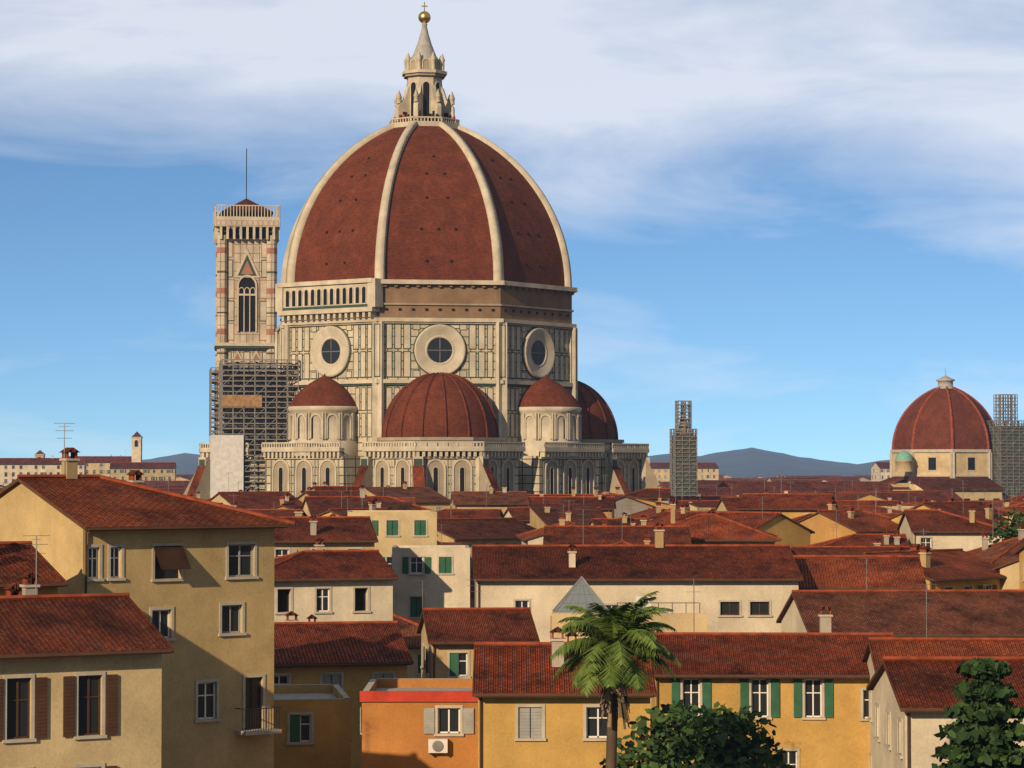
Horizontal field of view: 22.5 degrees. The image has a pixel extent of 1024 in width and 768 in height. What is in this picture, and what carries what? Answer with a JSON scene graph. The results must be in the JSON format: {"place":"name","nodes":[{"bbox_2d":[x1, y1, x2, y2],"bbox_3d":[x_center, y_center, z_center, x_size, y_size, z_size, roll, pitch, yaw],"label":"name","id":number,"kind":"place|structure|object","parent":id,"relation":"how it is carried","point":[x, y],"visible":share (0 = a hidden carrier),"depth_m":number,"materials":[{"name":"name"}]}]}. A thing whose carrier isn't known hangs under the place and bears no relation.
{"place":"outdoors","nodes":[
{"label":"outdoors","id":0,"kind":"place"},
{"bbox_2d":[0,432,962,502],"bbox_3d":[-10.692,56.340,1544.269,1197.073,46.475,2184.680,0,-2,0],"label":"buildings","id":1,"kind":"structure","parent":0,"point":[709,478],"depth_m":1227.60,"materials":[{"name":"beige"}]},
{"bbox_2d":[0,0,1023,463],"label":"sky","id":2,"kind":"structure","parent":0,"point":[787,221],"materials":[{"name":"blue"}]},
{"bbox_2d":[142,448,889,477],"bbox_3d":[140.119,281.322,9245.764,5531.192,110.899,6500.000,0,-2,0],"label":"hills","id":3,"kind":"structure","parent":0,"point":[748,463],"depth_m":7690.84,"materials":[{"name":"blue"}]},
{"label":"ground","id":4,"kind":"structure","parent":0,"visible":0},
{"bbox_2d":[213,148,279,434],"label":"campanile","id":5,"kind":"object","parent":4,"relation":"on","point":[246,282],"depth_m":570.19,"materials":[{"name":"beige stone"}]},
{"bbox_2d":[209,359,298,497],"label":"scaffolding","id":6,"kind":"object","parent":4,"relation":"on","point":[252,402],"visible":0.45,"depth_m":481.59,"materials":[{"name":"grey metal"}]},
{"bbox_2d":[183,2,660,505],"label":"cathedral","id":7,"kind":"structure","parent":4,"relation":"on","point":[426,333],"depth_m":476.85,"materials":[{"name":"beige stone"}]},
{"bbox_2d":[0,423,1023,767],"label":"houses","id":8,"kind":"structure","parent":4,"relation":"on","point":[144,627],"depth_m":121.54,"materials":[{"name":"orange"}]},
{"bbox_2d":[2,471,1023,677],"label":"town houses","id":9,"kind":"structure","parent":4,"relation":"on","point":[946,540],"depth_m":284.68,"materials":[{"name":"red tile"}]},
{"bbox_2d":[548,591,680,767],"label":"palm tree","id":10,"kind":"object","parent":4,"relation":"on","point":[612,640],"visible":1,"depth_m":99.96,"materials":[{"name":"green plant"}]},
{"bbox_2d":[670,400,696,495],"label":"scaffold tower","id":11,"kind":"structure","parent":4,"relation":"on","point":[683,464],"depth_m":647.35,"materials":[{"name":"metal"}]},
{"bbox_2d":[599,699,792,767],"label":"garden tree","id":12,"kind":"object","parent":4,"relation":"on","point":[688,738],"visible":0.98,"depth_m":111.32,"materials":[{"name":"green plant"}]},
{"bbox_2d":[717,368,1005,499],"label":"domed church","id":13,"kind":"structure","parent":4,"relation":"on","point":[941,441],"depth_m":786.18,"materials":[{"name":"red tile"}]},
{"bbox_2d":[931,657,1023,767],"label":"tree","id":14,"kind":"object","parent":4,"relation":"on","point":[982,731],"visible":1,"depth_m":91.92,"materials":[{"name":"green plant"}]},
{"bbox_2d":[986,394,1023,499],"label":"scaffold tower","id":15,"kind":"structure","parent":4,"relation":"on","point":[1007,443],"depth_m":786.26,"materials":[{"name":"metal"}]},
{"bbox_2d":[988,510,1023,543],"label":"garden tree","id":16,"kind":"object","parent":4,"relation":"on","point":[1005,532],"visible":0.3,"depth_m":229.65,"materials":[{"name":"green plant"}]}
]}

